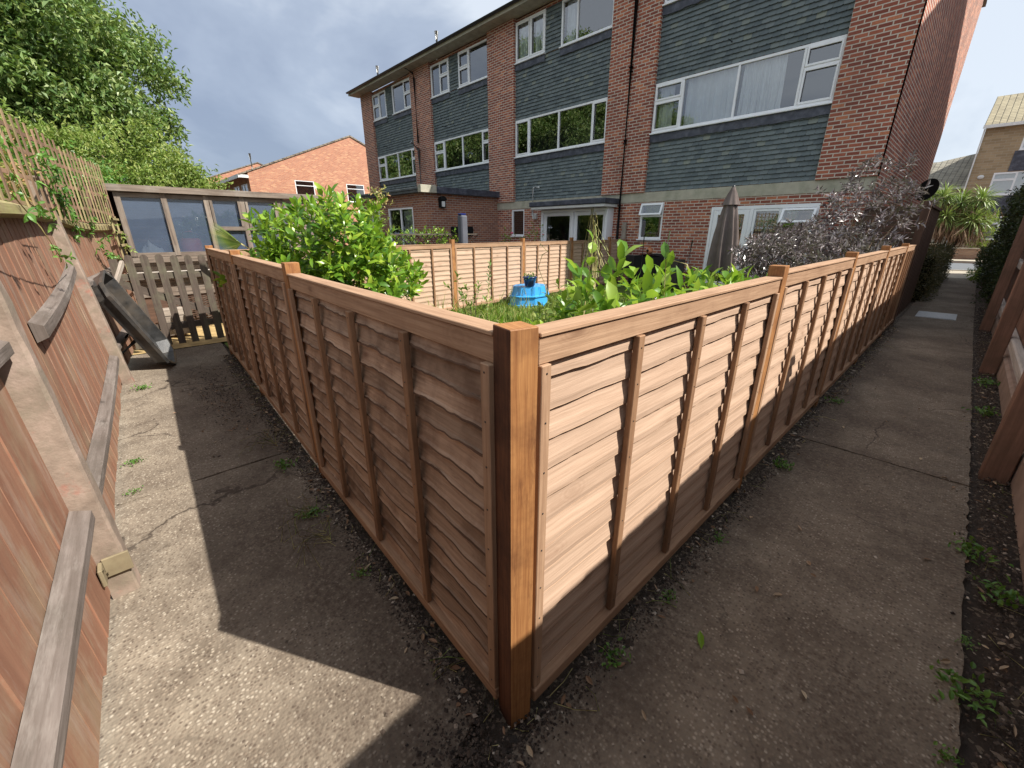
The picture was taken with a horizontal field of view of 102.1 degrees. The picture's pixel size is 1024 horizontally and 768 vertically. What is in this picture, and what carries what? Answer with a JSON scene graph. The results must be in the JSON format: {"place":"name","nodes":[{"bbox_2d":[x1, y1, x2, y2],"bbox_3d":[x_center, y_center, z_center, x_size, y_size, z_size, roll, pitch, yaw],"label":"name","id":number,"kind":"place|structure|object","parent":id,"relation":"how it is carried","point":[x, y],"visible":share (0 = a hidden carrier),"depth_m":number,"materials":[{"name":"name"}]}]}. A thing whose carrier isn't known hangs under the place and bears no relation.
{"place":"outdoors","nodes":[
{"label":"outdoors","id":0,"kind":"place"},
{"bbox_2d":[132,323,226,354],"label":"yard","id":1,"kind":"structure","parent":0,"point":[190,343],"depth_m":5.97,"materials":[{"name":"beige concrete"}]},
{"bbox_2d":[115,343,297,506],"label":"path","id":2,"kind":"structure","parent":0,"point":[180,457],"depth_m":3.35,"materials":[{"name":"concrete"}]},
{"bbox_2d":[91,270,175,365],"bbox_3d":[-4.151,-0.693,4.564,0.552,1.102,0.732,-18,27,-40],"label":"wheelbarrow","id":3,"kind":"object","parent":2,"relation":"on","point":[121,307],"visible":0.9,"depth_m":4.54,"materials":[{"name":"grey wood"}]},
{"bbox_2d":[209,223,248,249],"bbox_3d":[-3.441,-1.655,5.447,0.979,0.916,0.286,2,20,4],"label":"fan palm","id":4,"kind":"object","parent":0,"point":[230,240],"visible":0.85,"depth_m":5.38,"materials":[{"name":"plant"}]},
{"bbox_2d":[98,449,478,767],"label":"path","id":5,"kind":"structure","parent":0,"point":[241,656],"depth_m":1.57,"materials":[{"name":"concrete"}]},
{"bbox_2d":[346,48,458,192],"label":"terraced house","id":6,"kind":"structure","parent":0,"point":[392,123],"depth_m":20.00,"materials":[{"name":"brick"}]},
{"bbox_2d":[372,90,387,121],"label":"window","id":7,"kind":"structure","parent":6,"relation":"in","point":[380,106],"depth_m":20.62,"materials":[{"name":"white plastic"}]},
{"bbox_2d":[378,148,415,181],"bbox_3d":[-5.387,-10.870,20.695,0.980,1.330,3.880,-18,27,-40],"label":"window","id":8,"kind":"structure","parent":6,"relation":"in","point":[398,165],"depth_m":21.41,"materials":[{"name":"white plastic"}]},
{"bbox_2d":[391,77,410,114],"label":"window","id":9,"kind":"structure","parent":6,"relation":"in","point":[402,88],"depth_m":19.45,"materials":[{"name":"white plastic"}]},
{"bbox_2d":[349,5,544,244],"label":"terraced house","id":10,"kind":"structure","parent":0,"point":[460,99],"depth_m":15.92,"materials":[{"name":"brick"}]},
{"bbox_2d":[388,207,414,244],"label":"window","id":11,"kind":"structure","parent":10,"relation":"in","point":[397,213],"depth_m":16.12,"materials":[{"name":"white plastic"}]},
{"bbox_2d":[430,58,450,98],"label":"window","id":12,"kind":"structure","parent":10,"relation":"in","point":[441,76],"depth_m":17.11,"materials":[{"name":"white plastic"}]},
{"bbox_2d":[434,129,488,172],"bbox_3d":[-1.790,-9.556,17.126,0.980,1.330,3.870,-18,27,-40],"label":"window","id":13,"kind":"structure","parent":10,"relation":"in","point":[471,149],"depth_m":17.68,"materials":[{"name":"white plastic"}]},
{"bbox_2d":[457,38,486,88],"bbox_3d":[-1.144,-11.887,15.540,0.980,1.340,1.970,-18,27,-40],"label":"window","id":14,"kind":"structure","parent":10,"relation":"in","point":[474,61],"depth_m":15.93,"materials":[{"name":"white plastic"}]},
{"bbox_2d":[225,283,690,347],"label":"lawn","id":15,"kind":"structure","parent":0,"point":[620,289],"depth_m":9.70,"materials":[{"name":"green plant"}]},
{"bbox_2d":[204,245,232,354],"bbox_3d":[-3.645,-1.032,5.201,0.075,1.345,0.075,-16,26,-37],"label":"fence post","id":16,"kind":"object","parent":15,"relation":"on","point":[208,246],"visible":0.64,"depth_m":5.08,"materials":[{"name":"brown wood"}]},
{"bbox_2d":[206,248,258,384],"bbox_3d":[-3.042,-0.809,4.513,0.084,1.232,1.803,-16,26,-37],"label":"lap fence","id":17,"kind":"object","parent":16,"relation":"attached to","point":[239,345],"visible":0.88,"depth_m":4.41,"materials":[{"name":"brown wood"}]},
{"bbox_2d":[212,182,429,300],"bbox_3d":[-2.173,-1.300,5.027,2.327,2.003,2.427,-18,27,-40],"label":"laurel bush","id":18,"kind":"object","parent":15,"relation":"on","point":[370,252],"visible":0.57,"depth_m":4.45,"materials":[{"name":"green plant"}]},
{"bbox_2d":[449,239,457,310],"bbox_3d":[-1.108,-2.015,7.843,0.075,1.365,0.075,17,26,38],"label":"fence post","id":19,"kind":"object","parent":15,"relation":"on","point":[452,242],"visible":0.56,"depth_m":7.76,"materials":[{"name":"brown wood"}]},
{"bbox_2d":[364,244,454,309],"bbox_3d":[-1.738,-1.774,7.168,0.082,1.200,1.827,17,26,39],"label":"lap fence","id":20,"kind":"object","parent":19,"relation":"attached to","point":[436,259],"visible":0.36,"depth_m":7.49,"materials":[{"name":"brown wood"}]},
{"bbox_2d":[455,242,522,308],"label":"lap fence","id":21,"kind":"object","parent":19,"relation":"attached to","point":[473,259],"visible":0.92,"depth_m":8.46,"materials":[{"name":"brown wood"}]},
{"bbox_2d":[443,270,500,321],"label":"garden plant","id":22,"kind":"object","parent":15,"relation":"on","point":[461,293],"visible":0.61,"depth_m":5.74,"materials":[{"name":"green plant"}]},
{"bbox_2d":[520,238,524,283],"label":"fence post","id":23,"kind":"object","parent":15,"relation":"on","point":[523,245],"visible":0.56,"depth_m":9.15,"materials":[{"name":"brown wood"}]},
{"bbox_2d":[525,241,571,292],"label":"lap fence","id":24,"kind":"object","parent":23,"relation":"attached to","point":[553,266],"visible":0.8,"depth_m":9.92,"materials":[{"name":"brown wood"}]},
{"bbox_2d":[508,283,548,307],"bbox_3d":[0.376,-1.901,8.802,0.971,0.409,0.758,-18,27,-40],"label":"blue plastic box","id":25,"kind":"object","parent":15,"relation":"on","point":[535,294],"visible":0.84,"depth_m":8.49,"materials":[{"name":"blue plastic"}]},
{"bbox_2d":[450,291,654,324],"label":"grass","id":26,"kind":"structure","parent":15,"relation":"on","point":[498,314],"depth_m":7.93,"materials":[{"name":"green plant"}]},
{"bbox_2d":[548,282,576,320],"bbox_3d":[0.424,-0.071,2.760,0.433,1.188,0.426,-18,27,-40],"label":"laurel sapling","id":27,"kind":"object","parent":15,"relation":"on","point":[563,304],"visible":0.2,"depth_m":2.59,"materials":[{"name":"green plant"}]},
{"bbox_2d":[529,274,605,321],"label":"garden plant","id":28,"kind":"object","parent":15,"relation":"on","point":[549,306],"visible":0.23,"depth_m":3.10,"materials":[{"name":"green plant"}]},
{"bbox_2d":[579,230,596,314],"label":"tall shoot","id":29,"kind":"object","parent":15,"relation":"on","point":[592,247],"visible":0.49,"depth_m":2.60,"materials":[{"name":"plant"}]},
{"bbox_2d":[580,207,608,311],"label":"bean canes","id":30,"kind":"object","parent":15,"relation":"on","point":[594,231],"visible":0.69,"depth_m":6.27,"materials":[{"name":"green plant"}]},
{"bbox_2d":[559,239,661,314],"bbox_3d":[0.546,-0.105,2.486,0.640,1.442,0.516,8,22,20],"label":"laurel sapling","id":31,"kind":"object","parent":15,"relation":"on","point":[597,301],"visible":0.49,"depth_m":2.35,"materials":[{"name":"green plant"}]},
{"bbox_2d":[607,255,701,304],"bbox_3d":[1.025,-0.249,3.010,0.656,1.351,0.725,-18,27,-40],"label":"laurel sapling","id":32,"kind":"object","parent":15,"relation":"on","point":[630,271],"visible":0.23,"depth_m":2.92,"materials":[{"name":"green plant"}]},
{"bbox_2d":[632,253,684,286],"bbox_3d":[3.994,-3.107,11.260,0.600,0.816,1.226,-18,27,-40],"label":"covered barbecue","id":33,"kind":"object","parent":15,"relation":"on","point":[658,259],"visible":0.48,"depth_m":10.99,"materials":[{"name":"fabric"}]},
{"bbox_2d":[654,242,674,298],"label":"tall shoot","id":34,"kind":"object","parent":15,"relation":"on","point":[668,256],"visible":0.51,"depth_m":2.40,"materials":[{"name":"plant"}]},
{"bbox_2d":[670,263,749,293],"bbox_3d":[1.551,-0.343,3.405,0.639,1.254,0.707,4,20,10],"label":"laurel sapling","id":35,"kind":"object","parent":15,"relation":"on","point":[704,274],"visible":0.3,"depth_m":3.27,"materials":[{"name":"green plant"}]},
{"bbox_2d":[706,185,739,284],"bbox_3d":[4.193,-2.684,8.237,0.558,2.310,0.556,-18,27,-40],"label":"parasol","id":36,"kind":"object","parent":15,"relation":"on","point":[726,234],"visible":0.93,"depth_m":8.04,"materials":[{"name":"fabric"}]},
{"bbox_2d":[727,214,890,278],"bbox_3d":[4.526,-1.725,6.485,3.149,1.742,2.105,-18,27,-40],"label":"elder shrub","id":37,"kind":"object","parent":15,"relation":"on","point":[810,243],"visible":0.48,"depth_m":5.89,"materials":[{"name":"purple plant"}]},
{"bbox_2d":[813,149,940,256],"bbox_3d":[5.502,-2.226,6.575,1.848,2.606,1.403,-13,24,-32],"label":"elder shrub","id":38,"kind":"object","parent":15,"relation":"on","point":[908,209],"visible":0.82,"depth_m":6.19,"materials":[{"name":"purple plant"}]},
{"bbox_2d":[422,283,575,323],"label":"tall grass","id":39,"kind":"structure","parent":0,"point":[511,310],"depth_m":6.62,"materials":[{"name":"green plant"}]},
{"bbox_2d":[486,0,634,241],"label":"terraced house","id":40,"kind":"structure","parent":0,"point":[564,74],"depth_m":13.18,"materials":[{"name":"brick"}]},
{"bbox_2d":[510,209,524,236],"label":"window","id":41,"kind":"structure","parent":40,"relation":"in","point":[517,215],"depth_m":15.87,"materials":[{"name":"white plastic"}]},
{"bbox_2d":[514,8,546,64],"bbox_3d":[0.883,-11.180,13.517,0.980,1.310,1.510,-18,27,-40],"label":"window","id":42,"kind":"structure","parent":40,"relation":"in","point":[532,28],"depth_m":13.31,"materials":[{"name":"white plastic"}]},
{"bbox_2d":[514,97,607,158],"bbox_3d":[1.752,-8.263,13.611,0.980,1.330,4.040,-18,27,-40],"label":"window","id":43,"kind":"structure","parent":40,"relation":"in","point":[581,125],"depth_m":13.97,"materials":[{"name":"white plastic"}]},
{"bbox_2d":[544,212,595,240],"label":"window","id":44,"kind":"structure","parent":40,"relation":"in","point":[560,223],"depth_m":14.66,"materials":[{"name":"white plastic"}]},
{"bbox_2d":[559,0,613,48],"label":"window","id":45,"kind":"structure","parent":40,"relation":"in","point":[585,19],"depth_m":12.33,"materials":[{"name":"white plastic"}]},
{"bbox_2d":[573,211,604,240],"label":"door","id":46,"kind":"structure","parent":40,"relation":"in","point":[600,217],"depth_m":13.49,"materials":[{"name":"white plastic"}]},
{"bbox_2d":[98,0,1023,181],"label":"sky","id":47,"kind":"structure","parent":0,"point":[271,79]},
{"bbox_2d":[121,259,1023,767],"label":"ground","id":48,"kind":"structure","parent":0,"point":[979,745],"depth_m":1.70,"materials":[{"name":"soil"}]},
{"bbox_2d":[0,119,47,201],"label":"ornamental tree","id":49,"kind":"object","parent":48,"relation":"on","point":[10,183],"visible":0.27,"depth_m":5.79,"materials":[{"name":"green plant"}]},
{"bbox_2d":[0,138,130,219],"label":"bushy tree","id":50,"kind":"object","parent":48,"relation":"on","point":[108,180],"visible":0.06,"depth_m":7.55,"materials":[{"name":"green plant"}]},
{"bbox_2d":[0,175,139,767],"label":"old board fence","id":51,"kind":"object","parent":48,"relation":"on","point":[68,567],"visible":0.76,"depth_m":1.48,"materials":[{"name":"paint"}]},
{"bbox_2d":[0,126,56,220],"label":"creeper","id":52,"kind":"object","parent":51,"relation":"attached to","point":[42,212],"visible":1,"depth_m":2.18,"materials":[{"name":"plant"}]},
{"bbox_2d":[10,192,75,269],"bbox_3d":[-2.708,-0.854,2.456,0.114,0.380,2.300,-19,27,-41],"label":"creeper","id":53,"kind":"object","parent":51,"relation":"attached to","point":[28,216],"visible":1,"depth_m":2.12,"materials":[{"name":"plant"}]},
{"bbox_2d":[0,108,116,223],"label":"trellis","id":54,"kind":"object","parent":51,"relation":"attached to","point":[23,175],"visible":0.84,"depth_m":3.74,"materials":[{"name":"brown wood"}]},
{"bbox_2d":[26,146,84,242],"bbox_3d":[-4.156,-1.677,3.814,0.211,0.760,1.356,-18,27,-40],"label":"creeper","id":55,"kind":"object","parent":54,"relation":"attached to","point":[54,167],"visible":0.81,"depth_m":3.69,"materials":[{"name":"plant"}]},
{"bbox_2d":[53,157,120,260],"bbox_3d":[-4.796,-1.897,4.673,0.277,1.133,0.745,-7,21,-17],"label":"creeper","id":56,"kind":"object","parent":51,"relation":"attached to","point":[111,255],"visible":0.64,"depth_m":4.78,"materials":[{"name":"plant"}]},
{"bbox_2d":[107,254,223,349],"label":"picket gate","id":57,"kind":"structure","parent":51,"relation":"attached to","point":[133,276],"depth_m":5.45,"materials":[{"name":"brown wood"}]},
{"bbox_2d":[0,0,193,181],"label":"tree","id":58,"kind":"object","parent":48,"relation":"on","point":[70,58],"visible":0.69,"depth_m":12.12,"materials":[{"name":"green plant"}]},
{"bbox_2d":[0,96,235,216],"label":"bushy tree","id":59,"kind":"object","parent":48,"relation":"on","point":[165,168],"visible":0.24,"depth_m":9.53,"materials":[{"name":"green plant"}]},
{"bbox_2d":[80,183,317,323],"bbox_3d":[-5.483,-2.437,7.724,3.150,2.200,2.410,-18,27,-40],"label":"greenhouse","id":60,"kind":"object","parent":48,"relation":"on","point":[154,215],"visible":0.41,"depth_m":7.14,"materials":[{"name":"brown wood"}]},
{"bbox_2d":[162,230,203,251],"bbox_3d":[-5.291,-2.291,6.700,0.512,0.372,0.310,-65,67,-68],"label":"watering can","id":61,"kind":"object","parent":60,"relation":"on","point":[190,244],"visible":0.74,"depth_m":6.70,"materials":[{"name":"grey plastic"}]},
{"bbox_2d":[216,135,369,247],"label":"gabled house","id":62,"kind":"structure","parent":48,"relation":"on","point":[342,162],"depth_m":31.03,"materials":[{"name":"orange brick"}]},
{"bbox_2d":[281,262,324,477],"bbox_3d":[-1.215,-0.035,2.496,0.075,1.342,0.075,-16,26,-37],"label":"fence post","id":63,"kind":"object","parent":48,"relation":"on","point":[290,267],"visible":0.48,"depth_m":2.33,"materials":[{"name":"brown wood"}]},
{"bbox_2d":[231,255,317,462],"bbox_3d":[-1.827,-0.306,3.161,0.084,1.232,1.808,-16,26,-37],"label":"lap fence","id":64,"kind":"object","parent":63,"relation":"attached to","point":[271,332],"visible":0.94,"depth_m":3.00,"materials":[{"name":"brown wood"}]},
{"bbox_2d":[391,225,458,244],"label":"climbing plant","id":65,"kind":"object","parent":48,"relation":"on","point":[424,232],"visible":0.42,"depth_m":10.79,"materials":[{"name":"green plant"}]},
{"bbox_2d":[457,213,467,243],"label":"covered post","id":66,"kind":"object","parent":48,"relation":"on","point":[462,229],"visible":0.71,"depth_m":10.88,"materials":[{"name":"grey plastic"}]},
{"bbox_2d":[493,321,538,728],"bbox_3d":[0.008,0.480,1.153,0.076,1.303,0.076,-12,23,-29],"label":"fence post","id":67,"kind":"object","parent":48,"relation":"on","point":[515,352],"visible":0.96,"depth_m":1.06,"materials":[{"name":"brown wood"}]},
{"bbox_2d":[287,273,499,698],"bbox_3d":[-0.608,0.215,1.817,0.084,1.232,1.808,-16,26,-37],"label":"lap fence","id":68,"kind":"object","parent":67,"relation":"attached to","point":[402,392],"visible":0.97,"depth_m":1.49,"materials":[{"name":"brown wood"}]},
{"bbox_2d":[530,276,782,700],"bbox_3d":[0.694,0.241,1.743,1.788,1.225,0.082,-18,27,-40],"label":"lap fence","id":69,"kind":"object","parent":67,"relation":"attached to","point":[644,409],"visible":0.95,"depth_m":1.47,"materials":[{"name":"brown wood"}]},
{"bbox_2d":[125,340,968,763],"bbox_3d":[1.065,-0.185,4.781,8.204,0.022,5.843,-18,27,-40],"label":"path grit","id":70,"kind":"object","parent":48,"relation":"on","point":[663,624],"visible":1,"depth_m":1.79,"materials":[{"name":"gravel"}]},
{"bbox_2d":[569,237,573,283],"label":"fence post","id":71,"kind":"object","parent":48,"relation":"on","point":[571,239],"visible":0.42,"depth_m":10.43,"materials":[{"name":"brown wood"}]},
{"bbox_2d":[571,240,609,285],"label":"lap fence","id":72,"kind":"object","parent":71,"relation":"attached to","point":[578,246],"visible":0.47,"depth_m":11.27,"materials":[{"name":"brown wood"}]},
{"bbox_2d":[174,310,1016,767],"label":"dead leaves","id":73,"kind":"object","parent":48,"relation":"on","point":[588,678],"visible":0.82,"depth_m":1.79,"materials":[{"name":"brown plant"}]},
{"bbox_2d":[181,307,1023,767],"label":"soil crumbs","id":74,"kind":"object","parent":48,"relation":"on","point":[471,751],"visible":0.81,"depth_m":1.74,"materials":[{"name":"brown soil"}]},
{"bbox_2d":[224,308,1023,767],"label":"gravel debris","id":75,"kind":"object","parent":48,"relation":"on","point":[996,754],"visible":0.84,"depth_m":1.87,"materials":[{"name":"gravel"}]},
{"bbox_2d":[227,326,1023,766],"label":"twigs","id":76,"kind":"object","parent":48,"relation":"on","point":[449,648],"visible":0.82,"depth_m":2.08,"materials":[{"name":"wood"}]},
{"bbox_2d":[733,265,789,491],"bbox_3d":[1.369,0.021,2.350,0.075,1.338,0.075,-18,27,-40],"label":"fence post","id":77,"kind":"object","parent":48,"relation":"on","point":[778,270],"visible":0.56,"depth_m":2.23,"materials":[{"name":"brown wood"}]},
{"bbox_2d":[616,0,986,289],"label":"terraced house","id":78,"kind":"structure","parent":48,"relation":"on","point":[775,111],"depth_m":9.59,"materials":[{"name":"brick"}]},
{"bbox_2d":[636,202,664,240],"bbox_3d":[4.270,-4.739,12.070,0.980,1.160,0.910,-18,27,-40],"label":"window","id":79,"kind":"structure","parent":78,"relation":"in","point":[651,227],"depth_m":12.43,"materials":[{"name":"white plastic"}]},
{"bbox_2d":[705,209,765,285],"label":"door","id":80,"kind":"structure","parent":78,"relation":"in","point":[743,215],"depth_m":10.54,"materials":[{"name":"white plastic"}]},
{"bbox_2d":[649,34,847,134],"bbox_3d":[5.469,-6.906,9.922,0.980,1.330,4.240,-18,27,-40],"label":"window","id":81,"kind":"structure","parent":78,"relation":"in","point":[806,76],"depth_m":9.55,"materials":[{"name":"white plastic"}]},
{"bbox_2d":[749,208,797,273],"bbox_3d":[6.331,-3.281,10.331,0.920,2.185,0.795,-18,27,-40],"label":"window","id":82,"kind":"structure","parent":78,"relation":"in","point":[791,215],"depth_m":9.92,"materials":[{"name":"white plastic"}]},
{"bbox_2d":[812,252,858,406],"bbox_3d":[2.753,-0.435,3.577,0.075,1.346,0.075,-18,27,-40],"label":"fence post","id":83,"kind":"object","parent":48,"relation":"on","point":[852,254],"visible":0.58,"depth_m":3.47,"materials":[{"name":"brown wood"}]},
{"bbox_2d":[743,257,855,476],"bbox_3d":[2.066,-0.226,2.953,1.823,1.225,0.082,-18,27,-40],"label":"lap fence","id":84,"kind":"object","parent":83,"relation":"attached to","point":[808,314],"visible":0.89,"depth_m":2.81,"materials":[{"name":"brown wood"}]},
{"bbox_2d":[853,246,890,363],"bbox_3d":[4.134,-0.889,4.800,0.075,1.354,0.075,-18,27,-40],"label":"fence post","id":85,"kind":"object","parent":48,"relation":"on","point":[885,248],"visible":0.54,"depth_m":4.69,"materials":[{"name":"brown wood"}]},
{"bbox_2d":[820,250,888,396],"bbox_3d":[3.448,-0.677,4.180,1.818,1.225,0.082,-18,27,-40],"label":"lap fence","id":86,"kind":"object","parent":85,"relation":"attached to","point":[844,353],"visible":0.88,"depth_m":4.12,"materials":[{"name":"brown wood"}]},
{"bbox_2d":[879,243,909,336],"bbox_3d":[5.514,-1.336,6.027,0.075,1.345,0.075,-18,27,-40],"label":"fence post","id":87,"kind":"object","parent":48,"relation":"on","point":[905,245],"visible":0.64,"depth_m":5.89,"materials":[{"name":"brown wood"}]},
{"bbox_2d":[858,246,906,356],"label":"lap fence","id":88,"kind":"object","parent":87,"relation":"attached to","point":[881,303],"visible":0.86,"depth_m":5.39,"materials":[{"name":"brown wood"}]},
{"bbox_2d":[882,245,915,331],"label":"lap fence","id":89,"kind":"object","parent":87,"relation":"attached to","point":[900,284],"visible":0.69,"depth_m":6.42,"materials":[{"name":"brown wood"}]},
{"bbox_2d":[891,201,942,324],"bbox_3d":[7.549,-2.291,7.717,3.090,1.930,0.100,-18,27,-40],"label":"side fence","id":90,"kind":"object","parent":48,"relation":"on","point":[922,237],"visible":0.85,"depth_m":7.45,"materials":[{"name":"brown wood"}]},
{"bbox_2d":[856,205,921,251],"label":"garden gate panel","id":91,"kind":"structure","parent":90,"relation":"attached to","point":[872,214],"depth_m":8.07,"materials":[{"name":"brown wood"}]},
{"bbox_2d":[889,240,960,301],"bbox_3d":[11.463,-3.440,11.877,7.591,1.309,1.719,-18,27,-40],"label":"clipped hedge","id":92,"kind":"object","parent":48,"relation":"on","point":[937,262],"visible":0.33,"depth_m":9.45,"materials":[{"name":"green plant"}]},
{"bbox_2d":[909,154,976,243],"bbox_3d":[32.639,-15.854,36.807,10.180,7.300,11.300,-18,27,-40],"label":"cream bungalow","id":93,"kind":"object","parent":48,"relation":"on","point":[952,171],"depth_m":31.46,"materials":[{"name":"grey tile"}]},
{"bbox_2d":[913,180,1003,247],"bbox_3d":[25.251,-9.380,23.720,4.008,4.277,2.811,11,23,28],"label":"cordyline palm","id":94,"kind":"object","parent":48,"relation":"on","point":[951,221],"visible":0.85,"depth_m":23.33,"materials":[{"name":"green plant"}]},
{"bbox_2d":[929,659,1011,727],"bbox_3d":[1.545,1.032,1.399,0.227,0.094,0.195,-18,27,-40],"label":"weed","id":95,"kind":"object","parent":48,"relation":"on","point":[975,705],"visible":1,"depth_m":1.40,"materials":[{"name":"green plant"}]},
{"bbox_2d":[948,532,1013,568],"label":"weed","id":96,"kind":"object","parent":48,"relation":"on","point":[967,546],"visible":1,"depth_m":2.02,"materials":[{"name":"green plant"}]},
{"bbox_2d":[964,203,1005,247],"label":"street bush","id":97,"kind":"object","parent":48,"relation":"on","point":[986,233],"visible":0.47,"depth_m":23.09,"materials":[{"name":"green plant"}]},
{"bbox_2d":[966,571,1023,608],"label":"weed","id":98,"kind":"object","parent":48,"relation":"on","point":[1011,594],"visible":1,"depth_m":1.76,"materials":[{"name":"green plant"}]},
{"bbox_2d":[969,183,1023,305],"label":"conifer hedge","id":99,"kind":"object","parent":48,"relation":"on","point":[998,256],"visible":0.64,"depth_m":9.64,"materials":[{"name":"green plant"}]},
{"bbox_2d":[978,216,1023,588],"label":"tall board fence","id":100,"kind":"object","parent":48,"relation":"on","point":[1003,361],"visible":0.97,"depth_m":3.96,"materials":[{"name":"brown wood"}]},
{"bbox_2d":[498,436,968,767],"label":"path","id":101,"kind":"structure","parent":0,"point":[679,695],"depth_m":1.58,"materials":[{"name":"concrete"}]},
{"bbox_2d":[795,324,973,486],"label":"path","id":102,"kind":"structure","parent":0,"point":[930,441],"depth_m":3.69,"materials":[{"name":"concrete"}]},
{"bbox_2d":[896,277,976,332],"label":"path","id":103,"kind":"structure","parent":0,"point":[956,297],"depth_m":8.61,"materials":[{"name":"concrete"}]},
{"bbox_2d":[945,93,1023,247],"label":"tan brick house","id":104,"kind":"structure","parent":0,"point":[999,160],"depth_m":25.92,"materials":[{"name":"brown brick"}]},
{"bbox_2d":[986,171,1023,195],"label":"window","id":105,"kind":"structure","parent":104,"relation":"in","point":[1004,181],"depth_m":25.88,"materials":[{"name":"white plastic"}]},
{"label":"fence post","id":106,"kind":"object","parent":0,"visible":0},
{"bbox_2d":[224,249,357,283],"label":"lap fence","id":107,"kind":"object","parent":106,"relation":"attached to","point":[244,253],"depth_m":5.25,"materials":[{"name":"brown wood"}]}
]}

